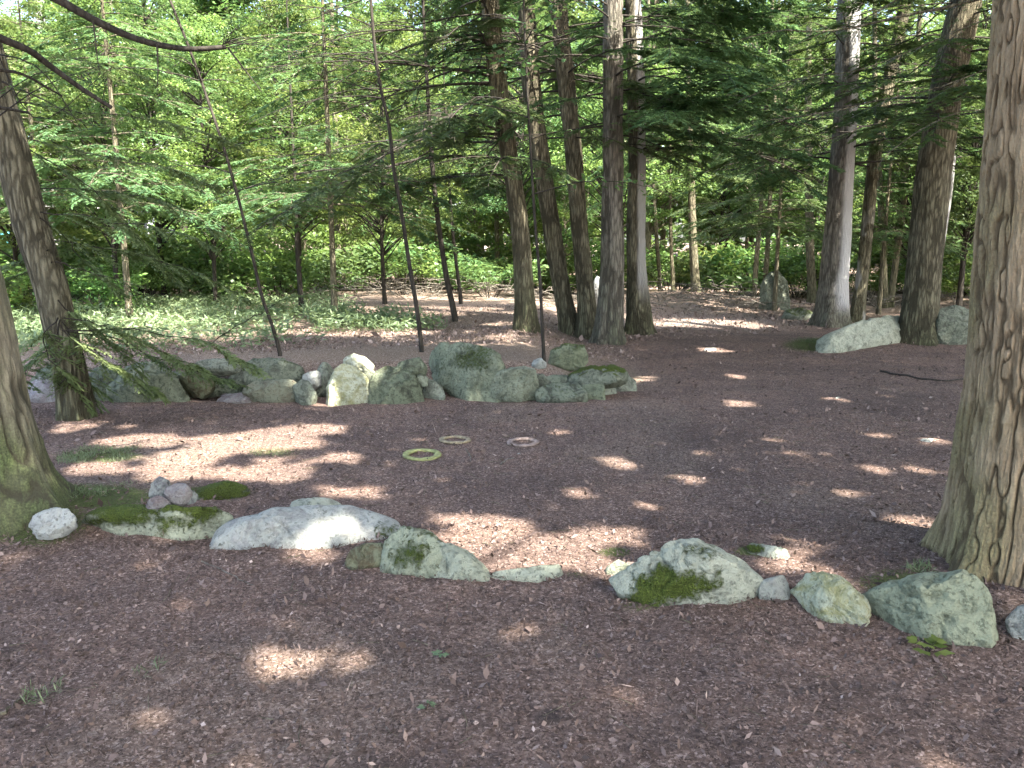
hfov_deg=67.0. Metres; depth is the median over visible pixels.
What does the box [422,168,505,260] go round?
young maple
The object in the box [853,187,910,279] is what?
young birch
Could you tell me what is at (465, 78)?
tall maple
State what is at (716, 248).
shrub
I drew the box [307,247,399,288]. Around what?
shrub
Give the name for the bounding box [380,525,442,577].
mossy angular stone
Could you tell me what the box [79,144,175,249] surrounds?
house
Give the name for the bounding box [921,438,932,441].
pebble
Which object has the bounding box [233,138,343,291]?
young maple
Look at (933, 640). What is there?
seedling
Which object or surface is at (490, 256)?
shrub
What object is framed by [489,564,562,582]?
flat slab
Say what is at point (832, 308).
hemlock tree
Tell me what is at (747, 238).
tall maple
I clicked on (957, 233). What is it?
young beech
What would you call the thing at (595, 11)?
tall maple
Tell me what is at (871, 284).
shrub
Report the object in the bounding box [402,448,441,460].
ground ring
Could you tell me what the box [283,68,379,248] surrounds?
tall beech
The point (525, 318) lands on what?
hemlock tree
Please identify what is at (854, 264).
young hemlock
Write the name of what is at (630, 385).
end stone
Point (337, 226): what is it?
hemlock tree
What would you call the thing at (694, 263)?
hemlock tree
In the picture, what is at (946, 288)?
shrub
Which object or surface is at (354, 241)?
young maple
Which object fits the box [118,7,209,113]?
tall maple
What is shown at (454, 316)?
sapling
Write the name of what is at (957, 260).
young beech
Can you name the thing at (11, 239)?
slim birch
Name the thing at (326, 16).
tall maple
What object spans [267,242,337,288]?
shrub
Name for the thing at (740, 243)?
young hemlock
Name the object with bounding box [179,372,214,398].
wall stone
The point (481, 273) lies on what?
shrub
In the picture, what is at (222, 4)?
tall beech
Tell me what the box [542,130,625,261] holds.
young hemlock
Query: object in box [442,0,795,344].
hemlock tree
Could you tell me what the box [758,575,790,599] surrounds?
pale stone
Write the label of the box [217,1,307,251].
tall maple
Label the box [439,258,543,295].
shrub
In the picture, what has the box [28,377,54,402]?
wall stone
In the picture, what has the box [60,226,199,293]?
shrub
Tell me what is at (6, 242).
shrub
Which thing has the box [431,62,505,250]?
tall beech
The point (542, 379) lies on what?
filler stone
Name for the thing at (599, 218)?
tall beech
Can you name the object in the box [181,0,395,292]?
slim maple
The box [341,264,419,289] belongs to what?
shrub
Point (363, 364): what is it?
cap stone
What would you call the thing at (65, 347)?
hemlock tree
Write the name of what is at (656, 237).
hemlock tree
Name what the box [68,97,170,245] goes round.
young birch
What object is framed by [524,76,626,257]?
young birch
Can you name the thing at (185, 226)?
sapling
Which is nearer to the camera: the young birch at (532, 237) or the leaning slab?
the leaning slab
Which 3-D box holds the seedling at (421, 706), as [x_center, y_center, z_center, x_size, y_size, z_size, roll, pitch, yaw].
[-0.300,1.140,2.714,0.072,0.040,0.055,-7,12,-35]
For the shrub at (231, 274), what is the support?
on the ground at (308, 359)
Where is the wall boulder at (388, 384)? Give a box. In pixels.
[368,365,424,403]
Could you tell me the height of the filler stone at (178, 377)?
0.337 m
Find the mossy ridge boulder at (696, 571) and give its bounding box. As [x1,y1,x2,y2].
[609,538,763,606]
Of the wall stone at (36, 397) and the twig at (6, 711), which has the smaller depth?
the twig at (6, 711)
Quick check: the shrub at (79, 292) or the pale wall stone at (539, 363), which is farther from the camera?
the shrub at (79, 292)
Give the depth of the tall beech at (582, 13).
33.51 m
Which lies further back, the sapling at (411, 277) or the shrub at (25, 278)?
the shrub at (25, 278)
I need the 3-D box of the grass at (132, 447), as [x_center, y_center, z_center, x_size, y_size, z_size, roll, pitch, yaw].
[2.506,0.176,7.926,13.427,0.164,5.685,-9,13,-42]
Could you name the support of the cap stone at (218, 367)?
on the wall stone at (198, 391)
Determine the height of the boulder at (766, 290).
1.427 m
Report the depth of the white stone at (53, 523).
4.12 m
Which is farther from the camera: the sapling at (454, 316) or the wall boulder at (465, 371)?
the sapling at (454, 316)
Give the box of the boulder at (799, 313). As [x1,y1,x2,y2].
[781,307,812,319]
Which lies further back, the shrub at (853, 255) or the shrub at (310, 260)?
the shrub at (853, 255)
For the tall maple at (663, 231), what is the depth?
54.99 m
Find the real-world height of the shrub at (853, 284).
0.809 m
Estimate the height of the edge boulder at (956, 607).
0.471 m
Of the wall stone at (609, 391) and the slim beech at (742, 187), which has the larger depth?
the slim beech at (742, 187)
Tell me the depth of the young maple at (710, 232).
37.72 m
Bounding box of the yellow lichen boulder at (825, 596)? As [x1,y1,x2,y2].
[790,571,871,626]
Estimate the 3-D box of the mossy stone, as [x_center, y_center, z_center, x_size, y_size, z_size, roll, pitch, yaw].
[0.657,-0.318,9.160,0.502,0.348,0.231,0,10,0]
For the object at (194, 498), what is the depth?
4.39 m
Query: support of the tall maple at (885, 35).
on the ground at (308, 359)
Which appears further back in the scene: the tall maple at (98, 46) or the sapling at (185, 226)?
the tall maple at (98, 46)
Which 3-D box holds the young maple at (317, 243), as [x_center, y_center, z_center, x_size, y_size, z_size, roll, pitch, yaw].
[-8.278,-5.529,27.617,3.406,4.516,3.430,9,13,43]
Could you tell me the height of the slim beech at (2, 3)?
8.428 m
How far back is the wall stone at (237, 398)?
8.09 m
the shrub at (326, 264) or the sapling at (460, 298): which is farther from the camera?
the shrub at (326, 264)
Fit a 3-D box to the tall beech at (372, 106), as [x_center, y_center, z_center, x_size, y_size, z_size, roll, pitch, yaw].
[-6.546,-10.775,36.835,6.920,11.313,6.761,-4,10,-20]
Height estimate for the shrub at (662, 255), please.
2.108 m
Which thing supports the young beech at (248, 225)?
on the ground at (308, 359)
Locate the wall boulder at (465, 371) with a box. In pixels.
[429,342,505,402]
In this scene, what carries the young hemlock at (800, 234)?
on the ground at (308, 359)
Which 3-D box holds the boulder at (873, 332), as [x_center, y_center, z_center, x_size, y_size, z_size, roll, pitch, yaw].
[6.099,-0.738,13.307,2.898,0.879,0.743,-7,12,-33]
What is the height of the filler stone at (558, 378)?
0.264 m
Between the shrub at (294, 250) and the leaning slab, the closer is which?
the leaning slab
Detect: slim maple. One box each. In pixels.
[0,0,231,311]
[1,0,166,252]
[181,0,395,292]
[517,17,711,234]
[749,70,891,257]
[812,27,986,304]
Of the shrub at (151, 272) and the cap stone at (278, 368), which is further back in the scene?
the shrub at (151, 272)
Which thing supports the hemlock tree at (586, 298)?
on the ground at (308, 359)
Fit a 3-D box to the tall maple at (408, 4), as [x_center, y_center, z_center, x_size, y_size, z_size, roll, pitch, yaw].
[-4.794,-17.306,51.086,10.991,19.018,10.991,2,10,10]
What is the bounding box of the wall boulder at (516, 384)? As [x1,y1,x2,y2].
[491,366,538,401]
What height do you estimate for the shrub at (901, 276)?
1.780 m
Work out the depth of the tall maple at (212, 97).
31.69 m
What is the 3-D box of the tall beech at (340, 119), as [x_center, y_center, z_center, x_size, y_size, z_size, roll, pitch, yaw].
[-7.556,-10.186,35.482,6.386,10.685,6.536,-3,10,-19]
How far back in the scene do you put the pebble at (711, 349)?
12.55 m
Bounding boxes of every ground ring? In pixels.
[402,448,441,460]
[439,435,470,443]
[507,437,538,446]
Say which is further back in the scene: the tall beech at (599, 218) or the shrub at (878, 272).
the tall beech at (599, 218)
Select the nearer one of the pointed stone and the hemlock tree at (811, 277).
the pointed stone
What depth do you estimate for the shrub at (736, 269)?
27.34 m
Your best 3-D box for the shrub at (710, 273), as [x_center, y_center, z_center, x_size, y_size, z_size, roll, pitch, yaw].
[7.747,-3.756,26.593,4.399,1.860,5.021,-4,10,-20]
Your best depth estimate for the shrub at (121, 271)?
17.15 m
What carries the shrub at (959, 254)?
on the ground at (308, 359)
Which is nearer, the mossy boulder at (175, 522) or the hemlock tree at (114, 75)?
the mossy boulder at (175, 522)
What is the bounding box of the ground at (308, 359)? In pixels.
[0,243,1023,767]
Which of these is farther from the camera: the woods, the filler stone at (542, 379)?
the woods
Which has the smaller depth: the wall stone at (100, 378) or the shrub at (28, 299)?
the wall stone at (100, 378)
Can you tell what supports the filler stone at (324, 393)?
on the ground at (308, 359)
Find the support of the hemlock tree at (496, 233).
on the ground at (308, 359)
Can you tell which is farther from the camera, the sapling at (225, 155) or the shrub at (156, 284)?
the shrub at (156, 284)
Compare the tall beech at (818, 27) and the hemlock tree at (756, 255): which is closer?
the hemlock tree at (756, 255)
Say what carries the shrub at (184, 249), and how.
on the ground at (308, 359)
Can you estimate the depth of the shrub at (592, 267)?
28.86 m
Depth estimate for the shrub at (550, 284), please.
26.60 m
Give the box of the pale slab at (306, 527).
[209,505,399,549]
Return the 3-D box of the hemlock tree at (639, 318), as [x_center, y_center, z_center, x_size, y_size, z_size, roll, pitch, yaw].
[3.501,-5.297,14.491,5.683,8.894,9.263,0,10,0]
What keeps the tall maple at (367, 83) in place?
on the ground at (308, 359)
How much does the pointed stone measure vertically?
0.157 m
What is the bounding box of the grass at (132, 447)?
[20,335,937,705]
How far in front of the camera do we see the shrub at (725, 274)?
27.06 m
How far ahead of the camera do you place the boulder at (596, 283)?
19.50 m
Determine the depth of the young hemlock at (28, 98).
14.90 m
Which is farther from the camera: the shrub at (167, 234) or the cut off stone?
the shrub at (167, 234)
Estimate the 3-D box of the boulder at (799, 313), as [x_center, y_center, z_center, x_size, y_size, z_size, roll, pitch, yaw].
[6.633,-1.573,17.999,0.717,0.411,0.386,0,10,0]
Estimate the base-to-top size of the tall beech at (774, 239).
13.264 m
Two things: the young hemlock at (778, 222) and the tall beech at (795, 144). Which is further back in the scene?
the tall beech at (795, 144)
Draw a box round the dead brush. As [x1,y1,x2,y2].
[288,272,969,311]
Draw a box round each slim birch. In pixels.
[0,6,107,304]
[106,10,304,301]
[288,7,488,303]
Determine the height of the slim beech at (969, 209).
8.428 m
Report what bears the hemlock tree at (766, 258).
on the ground at (308, 359)
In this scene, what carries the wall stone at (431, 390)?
on the ground at (308, 359)
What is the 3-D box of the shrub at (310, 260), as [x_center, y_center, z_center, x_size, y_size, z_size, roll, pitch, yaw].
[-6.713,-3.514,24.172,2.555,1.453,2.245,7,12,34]
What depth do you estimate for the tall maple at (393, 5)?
47.40 m
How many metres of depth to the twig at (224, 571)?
3.88 m
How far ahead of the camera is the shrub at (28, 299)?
15.00 m
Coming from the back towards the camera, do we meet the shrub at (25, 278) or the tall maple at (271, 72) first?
the tall maple at (271, 72)
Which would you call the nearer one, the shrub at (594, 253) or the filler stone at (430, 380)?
the filler stone at (430, 380)
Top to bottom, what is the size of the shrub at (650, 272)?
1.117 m
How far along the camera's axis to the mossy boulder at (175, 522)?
4.24 m
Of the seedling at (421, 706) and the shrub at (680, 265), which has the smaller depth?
the seedling at (421, 706)
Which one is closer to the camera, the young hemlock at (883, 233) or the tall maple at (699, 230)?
the young hemlock at (883, 233)
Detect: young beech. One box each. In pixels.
[168,125,278,265]
[346,139,458,276]
[859,156,973,290]
[900,144,981,286]
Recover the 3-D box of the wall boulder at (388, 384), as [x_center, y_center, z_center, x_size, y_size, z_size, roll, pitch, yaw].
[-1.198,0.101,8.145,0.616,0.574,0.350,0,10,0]
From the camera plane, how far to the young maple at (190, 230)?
28.36 m
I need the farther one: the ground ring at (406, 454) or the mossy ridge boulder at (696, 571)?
the ground ring at (406, 454)
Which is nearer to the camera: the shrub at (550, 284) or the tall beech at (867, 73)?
the shrub at (550, 284)
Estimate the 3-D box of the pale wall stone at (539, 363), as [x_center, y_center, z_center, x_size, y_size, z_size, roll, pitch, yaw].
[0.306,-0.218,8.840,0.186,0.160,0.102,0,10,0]
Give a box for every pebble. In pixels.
[704,348,715,350]
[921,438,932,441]
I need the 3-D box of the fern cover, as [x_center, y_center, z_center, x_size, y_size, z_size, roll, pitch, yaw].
[-7.267,-1.681,15.979,8.262,0.476,15.081,-5,11,-26]
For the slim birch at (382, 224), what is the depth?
17.48 m
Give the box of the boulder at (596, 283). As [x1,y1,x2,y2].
[594,276,599,305]
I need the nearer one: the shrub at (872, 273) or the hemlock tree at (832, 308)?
the hemlock tree at (832, 308)
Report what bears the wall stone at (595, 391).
on the ground at (308, 359)
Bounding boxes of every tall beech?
[102,41,214,227]
[150,0,338,264]
[283,38,407,249]
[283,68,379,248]
[310,36,437,233]
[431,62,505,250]
[432,7,536,239]
[448,28,560,242]
[464,0,627,236]
[527,17,677,263]
[584,1,686,235]
[679,0,829,257]
[718,47,859,247]
[741,0,897,237]
[775,40,833,258]
[825,38,966,271]
[958,40,988,229]
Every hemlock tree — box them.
[0,0,291,537]
[0,42,340,421]
[4,0,121,244]
[63,0,165,208]
[190,0,577,333]
[289,1,380,281]
[359,0,711,335]
[395,0,749,338]
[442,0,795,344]
[454,9,567,288]
[550,0,863,335]
[597,0,740,290]
[599,0,711,290]
[646,0,757,291]
[646,0,989,327]
[682,0,991,345]
[698,0,824,280]
[713,0,827,296]
[723,2,988,322]
[725,0,1023,588]
[757,0,862,302]
[807,0,925,307]
[826,47,985,255]
[860,0,976,307]
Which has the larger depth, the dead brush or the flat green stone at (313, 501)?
the dead brush
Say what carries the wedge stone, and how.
on the wall boulder at (388, 384)
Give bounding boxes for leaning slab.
[317,362,333,396]
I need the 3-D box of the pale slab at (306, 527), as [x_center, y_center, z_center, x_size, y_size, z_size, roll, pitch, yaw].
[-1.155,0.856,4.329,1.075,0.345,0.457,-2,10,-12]
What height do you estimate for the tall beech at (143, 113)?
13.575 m
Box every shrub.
[0,212,195,294]
[0,225,12,263]
[0,233,119,298]
[0,254,32,309]
[0,263,68,310]
[1,265,114,302]
[32,263,152,319]
[55,232,110,295]
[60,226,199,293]
[62,249,201,299]
[69,248,152,307]
[81,249,169,294]
[108,215,210,292]
[119,256,187,297]
[141,223,283,293]
[143,251,227,296]
[149,228,248,293]
[167,261,262,292]
[186,256,316,300]
[217,239,323,298]
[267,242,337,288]
[271,248,336,289]
[275,245,385,290]
[280,261,373,294]
[296,239,436,289]
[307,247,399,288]
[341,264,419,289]
[348,234,512,291]
[360,232,438,289]
[361,235,440,294]
[365,271,408,286]
[404,252,502,289]
[427,252,506,276]
[427,272,489,292]
[430,257,548,297]
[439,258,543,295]
[470,237,547,271]
[490,254,544,286]
[502,233,594,290]
[505,259,599,294]
[534,272,576,295]
[563,226,648,273]
[567,249,626,289]
[596,239,675,288]
[624,252,731,290]
[624,266,657,286]
[661,255,686,290]
[669,241,761,292]
[677,249,806,295]
[698,234,804,295]
[702,263,735,292]
[723,260,773,291]
[742,248,850,297]
[770,219,875,288]
[779,269,819,294]
[792,214,891,276]
[849,271,888,300]
[849,275,874,290]
[850,212,905,282]
[852,236,972,293]
[855,266,902,291]
[887,262,953,288]
[941,243,971,294]
[941,266,970,299]
[943,230,972,284]
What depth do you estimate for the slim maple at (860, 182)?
22.13 m
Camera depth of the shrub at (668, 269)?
27.82 m
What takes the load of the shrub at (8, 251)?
on the ground at (308, 359)
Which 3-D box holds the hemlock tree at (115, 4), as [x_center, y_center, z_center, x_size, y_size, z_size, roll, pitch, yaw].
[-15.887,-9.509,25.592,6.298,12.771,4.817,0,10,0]
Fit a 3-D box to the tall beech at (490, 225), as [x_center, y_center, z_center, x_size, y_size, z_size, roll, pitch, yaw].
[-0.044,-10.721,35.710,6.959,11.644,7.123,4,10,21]
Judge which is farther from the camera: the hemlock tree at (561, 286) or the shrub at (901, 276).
the shrub at (901, 276)
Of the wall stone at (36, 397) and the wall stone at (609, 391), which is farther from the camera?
the wall stone at (609, 391)
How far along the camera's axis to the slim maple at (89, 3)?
15.57 m
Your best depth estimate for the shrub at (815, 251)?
26.05 m
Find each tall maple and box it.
[22,0,160,142]
[64,0,182,141]
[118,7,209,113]
[123,0,299,259]
[156,0,364,248]
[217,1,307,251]
[268,0,408,251]
[297,15,415,224]
[362,0,467,224]
[366,0,469,247]
[386,0,556,254]
[432,6,578,147]
[515,0,627,262]
[559,0,748,285]
[643,0,744,259]
[646,2,755,255]
[665,0,835,252]
[830,26,931,169]
[887,14,982,217]
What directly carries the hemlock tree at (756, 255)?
on the ground at (308, 359)
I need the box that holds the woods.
[1,0,989,263]
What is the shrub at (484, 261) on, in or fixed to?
on the ground at (308, 359)
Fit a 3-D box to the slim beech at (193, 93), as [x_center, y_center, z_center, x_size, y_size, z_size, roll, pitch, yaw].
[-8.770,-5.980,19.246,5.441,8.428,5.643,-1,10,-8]
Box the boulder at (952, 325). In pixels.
[936,305,968,344]
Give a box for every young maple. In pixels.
[147,164,233,264]
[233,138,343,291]
[233,167,327,265]
[308,158,409,271]
[363,130,493,284]
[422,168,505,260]
[623,196,680,268]
[696,207,745,255]
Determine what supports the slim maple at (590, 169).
on the ground at (308, 359)
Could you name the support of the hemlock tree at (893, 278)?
on the ground at (308, 359)
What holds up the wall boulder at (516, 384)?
on the ground at (308, 359)
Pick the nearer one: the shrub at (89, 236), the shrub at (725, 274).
the shrub at (89, 236)
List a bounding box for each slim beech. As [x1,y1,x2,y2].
[0,0,83,206]
[26,0,275,301]
[420,0,602,230]
[646,64,795,263]
[707,70,831,246]
[867,0,991,306]
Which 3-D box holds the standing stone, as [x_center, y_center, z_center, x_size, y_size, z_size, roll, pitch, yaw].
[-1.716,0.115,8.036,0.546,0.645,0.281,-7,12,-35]
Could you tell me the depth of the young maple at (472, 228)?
24.89 m
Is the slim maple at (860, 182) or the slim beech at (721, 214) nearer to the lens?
the slim maple at (860, 182)
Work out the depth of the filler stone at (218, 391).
8.38 m
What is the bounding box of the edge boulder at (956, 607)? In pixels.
[862,569,998,647]
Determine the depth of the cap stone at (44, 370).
8.21 m
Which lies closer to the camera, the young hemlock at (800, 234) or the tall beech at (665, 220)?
the young hemlock at (800, 234)
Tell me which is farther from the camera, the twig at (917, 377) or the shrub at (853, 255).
the shrub at (853, 255)
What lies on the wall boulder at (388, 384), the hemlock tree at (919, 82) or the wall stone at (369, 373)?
the wall stone at (369, 373)
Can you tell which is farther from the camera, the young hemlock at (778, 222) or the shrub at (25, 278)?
the young hemlock at (778, 222)
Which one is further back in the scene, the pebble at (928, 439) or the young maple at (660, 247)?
the young maple at (660, 247)
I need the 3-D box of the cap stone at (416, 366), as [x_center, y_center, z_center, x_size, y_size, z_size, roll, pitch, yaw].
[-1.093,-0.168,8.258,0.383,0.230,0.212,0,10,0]
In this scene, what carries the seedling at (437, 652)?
on the ground at (308, 359)
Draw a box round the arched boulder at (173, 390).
[106,361,190,402]
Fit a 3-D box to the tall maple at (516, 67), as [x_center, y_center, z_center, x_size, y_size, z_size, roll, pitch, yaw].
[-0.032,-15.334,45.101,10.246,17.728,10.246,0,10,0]
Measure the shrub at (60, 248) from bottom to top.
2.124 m
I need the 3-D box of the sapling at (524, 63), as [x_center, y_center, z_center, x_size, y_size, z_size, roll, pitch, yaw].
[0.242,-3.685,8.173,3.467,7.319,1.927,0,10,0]
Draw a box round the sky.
[0,0,991,243]
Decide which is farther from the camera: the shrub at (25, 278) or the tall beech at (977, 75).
the tall beech at (977, 75)
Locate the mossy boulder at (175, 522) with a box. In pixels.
[81,504,233,540]
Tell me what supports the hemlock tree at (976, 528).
on the ground at (308, 359)
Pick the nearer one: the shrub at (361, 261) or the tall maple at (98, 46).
the shrub at (361, 261)
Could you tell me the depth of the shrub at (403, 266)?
21.77 m
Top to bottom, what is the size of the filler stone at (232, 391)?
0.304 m
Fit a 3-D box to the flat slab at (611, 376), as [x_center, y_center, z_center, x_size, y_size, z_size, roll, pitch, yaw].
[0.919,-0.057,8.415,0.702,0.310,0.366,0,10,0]
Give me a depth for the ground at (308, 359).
3.84 m
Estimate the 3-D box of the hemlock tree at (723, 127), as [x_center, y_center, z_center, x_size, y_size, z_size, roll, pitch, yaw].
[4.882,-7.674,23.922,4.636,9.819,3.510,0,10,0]
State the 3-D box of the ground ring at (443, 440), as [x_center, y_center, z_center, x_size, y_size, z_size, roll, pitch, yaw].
[-0.487,0.475,6.597,0.276,0.027,0.281,2,9,0]
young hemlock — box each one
[0,0,146,245]
[0,0,272,325]
[179,0,491,320]
[366,54,471,250]
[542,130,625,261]
[651,171,725,255]
[668,15,906,310]
[677,131,764,259]
[781,179,824,257]
[789,36,975,314]
[818,99,955,281]
[890,55,980,223]
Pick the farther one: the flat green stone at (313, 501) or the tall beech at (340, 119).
the tall beech at (340, 119)
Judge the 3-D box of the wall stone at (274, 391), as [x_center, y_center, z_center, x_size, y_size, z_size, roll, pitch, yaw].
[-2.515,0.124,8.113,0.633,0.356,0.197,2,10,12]
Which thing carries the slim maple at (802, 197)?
on the ground at (308, 359)
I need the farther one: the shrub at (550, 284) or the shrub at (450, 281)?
the shrub at (550, 284)
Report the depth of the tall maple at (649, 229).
31.23 m
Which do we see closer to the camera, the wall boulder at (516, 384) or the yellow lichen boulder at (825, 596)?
the yellow lichen boulder at (825, 596)
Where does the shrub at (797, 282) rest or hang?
on the ground at (308, 359)
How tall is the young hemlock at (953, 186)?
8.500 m
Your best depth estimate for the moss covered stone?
4.96 m
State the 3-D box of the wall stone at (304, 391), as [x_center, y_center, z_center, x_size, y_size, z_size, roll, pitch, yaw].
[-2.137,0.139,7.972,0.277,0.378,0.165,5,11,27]
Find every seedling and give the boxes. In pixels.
[416,700,435,709]
[432,649,448,659]
[906,634,954,655]
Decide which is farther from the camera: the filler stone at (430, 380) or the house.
the house
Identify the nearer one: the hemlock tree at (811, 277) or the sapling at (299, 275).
the sapling at (299, 275)
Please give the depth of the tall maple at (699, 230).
51.58 m
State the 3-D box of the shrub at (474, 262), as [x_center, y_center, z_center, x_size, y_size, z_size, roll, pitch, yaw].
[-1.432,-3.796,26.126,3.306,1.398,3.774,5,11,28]
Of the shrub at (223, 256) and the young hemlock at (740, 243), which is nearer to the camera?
the shrub at (223, 256)
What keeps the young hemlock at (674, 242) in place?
on the ground at (308, 359)
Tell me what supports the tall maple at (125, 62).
on the ground at (308, 359)
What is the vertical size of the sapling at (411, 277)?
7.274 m
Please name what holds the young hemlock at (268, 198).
on the ground at (308, 359)
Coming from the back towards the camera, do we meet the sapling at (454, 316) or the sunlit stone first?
the sapling at (454, 316)
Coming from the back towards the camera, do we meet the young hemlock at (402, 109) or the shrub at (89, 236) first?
the young hemlock at (402, 109)
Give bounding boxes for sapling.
[54,0,344,355]
[157,81,220,232]
[215,0,360,311]
[261,0,503,351]
[370,0,483,321]
[383,0,494,303]
[388,0,679,361]
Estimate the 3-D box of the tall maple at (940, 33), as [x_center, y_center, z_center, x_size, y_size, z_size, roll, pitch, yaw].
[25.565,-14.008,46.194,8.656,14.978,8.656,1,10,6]
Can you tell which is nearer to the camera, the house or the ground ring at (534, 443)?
the ground ring at (534, 443)
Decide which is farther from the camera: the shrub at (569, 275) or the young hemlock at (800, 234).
the young hemlock at (800, 234)
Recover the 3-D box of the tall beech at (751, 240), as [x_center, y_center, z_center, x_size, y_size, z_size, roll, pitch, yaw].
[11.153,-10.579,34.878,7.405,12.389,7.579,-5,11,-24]
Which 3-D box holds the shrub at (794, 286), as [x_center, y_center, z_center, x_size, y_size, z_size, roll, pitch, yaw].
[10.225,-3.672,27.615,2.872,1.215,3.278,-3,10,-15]
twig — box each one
[0,693,26,715]
[191,556,254,585]
[880,370,962,380]
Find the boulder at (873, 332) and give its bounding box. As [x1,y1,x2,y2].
[815,315,900,352]
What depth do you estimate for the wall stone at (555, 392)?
8.06 m
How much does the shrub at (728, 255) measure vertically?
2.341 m
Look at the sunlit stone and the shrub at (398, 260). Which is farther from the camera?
the shrub at (398, 260)
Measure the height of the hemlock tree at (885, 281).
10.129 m
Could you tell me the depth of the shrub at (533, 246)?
28.20 m
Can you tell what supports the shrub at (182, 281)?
on the ground at (308, 359)
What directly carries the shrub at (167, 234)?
on the ground at (308, 359)
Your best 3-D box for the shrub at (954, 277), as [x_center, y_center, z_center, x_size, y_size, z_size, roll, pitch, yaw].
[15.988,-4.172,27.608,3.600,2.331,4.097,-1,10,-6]
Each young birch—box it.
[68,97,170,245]
[99,129,179,232]
[470,107,568,265]
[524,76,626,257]
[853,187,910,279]
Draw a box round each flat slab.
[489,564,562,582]
[567,364,628,388]
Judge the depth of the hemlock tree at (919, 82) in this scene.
16.79 m
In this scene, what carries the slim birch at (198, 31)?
on the ground at (308, 359)
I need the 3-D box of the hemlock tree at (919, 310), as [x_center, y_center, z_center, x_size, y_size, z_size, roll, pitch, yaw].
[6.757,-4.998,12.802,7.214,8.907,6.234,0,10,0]
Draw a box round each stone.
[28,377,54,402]
[29,507,77,539]
[35,366,52,378]
[89,364,120,400]
[172,371,190,397]
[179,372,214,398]
[191,358,240,377]
[191,377,230,397]
[197,480,249,499]
[216,392,251,403]
[227,382,243,393]
[228,357,304,386]
[242,379,295,402]
[290,497,340,506]
[292,379,316,404]
[302,371,321,389]
[315,387,326,396]
[326,363,370,405]
[343,353,373,372]
[345,542,383,570]
[364,370,374,380]
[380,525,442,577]
[396,357,427,376]
[416,374,427,386]
[421,379,443,392]
[423,382,445,399]
[434,541,489,581]
[531,358,546,368]
[535,382,587,402]
[537,374,551,386]
[542,375,568,385]
[548,343,587,371]
[581,384,605,399]
[605,388,616,394]
[605,559,628,574]
[615,376,636,391]
[746,543,789,558]
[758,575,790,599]
[1005,604,1023,639]
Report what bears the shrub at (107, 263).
on the ground at (308, 359)
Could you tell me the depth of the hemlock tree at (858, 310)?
17.07 m
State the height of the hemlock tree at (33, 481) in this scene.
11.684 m
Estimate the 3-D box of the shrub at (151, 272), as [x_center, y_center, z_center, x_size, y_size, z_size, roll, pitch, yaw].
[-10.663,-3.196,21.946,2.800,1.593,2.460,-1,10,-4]
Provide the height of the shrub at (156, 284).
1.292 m
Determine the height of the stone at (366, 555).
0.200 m
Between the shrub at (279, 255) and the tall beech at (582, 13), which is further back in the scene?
the tall beech at (582, 13)
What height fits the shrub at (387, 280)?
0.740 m
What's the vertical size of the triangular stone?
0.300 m
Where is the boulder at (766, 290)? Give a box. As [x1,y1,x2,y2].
[758,271,790,309]
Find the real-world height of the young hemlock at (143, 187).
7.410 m
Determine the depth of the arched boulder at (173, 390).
8.09 m
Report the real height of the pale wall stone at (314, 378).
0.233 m
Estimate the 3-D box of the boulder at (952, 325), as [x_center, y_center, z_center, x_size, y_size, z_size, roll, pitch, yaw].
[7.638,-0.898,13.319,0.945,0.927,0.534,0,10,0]
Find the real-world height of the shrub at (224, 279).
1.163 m
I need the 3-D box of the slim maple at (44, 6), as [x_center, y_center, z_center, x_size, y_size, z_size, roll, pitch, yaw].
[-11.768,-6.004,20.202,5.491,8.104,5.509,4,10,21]
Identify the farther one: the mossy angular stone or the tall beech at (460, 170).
the tall beech at (460, 170)
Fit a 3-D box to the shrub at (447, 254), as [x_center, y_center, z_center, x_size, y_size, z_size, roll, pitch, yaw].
[-2.582,-3.649,23.863,4.598,1.944,5.248,9,13,43]
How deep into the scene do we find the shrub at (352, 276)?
21.71 m
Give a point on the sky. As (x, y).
(10, 3)
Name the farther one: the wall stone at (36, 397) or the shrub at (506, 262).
the shrub at (506, 262)
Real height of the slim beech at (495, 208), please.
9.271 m
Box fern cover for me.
[11,287,447,352]
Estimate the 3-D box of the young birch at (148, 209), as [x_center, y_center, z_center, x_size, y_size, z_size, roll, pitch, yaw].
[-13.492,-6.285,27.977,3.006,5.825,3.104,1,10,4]
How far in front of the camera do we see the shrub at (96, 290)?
14.37 m
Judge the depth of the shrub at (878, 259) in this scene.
28.44 m
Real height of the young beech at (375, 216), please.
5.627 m

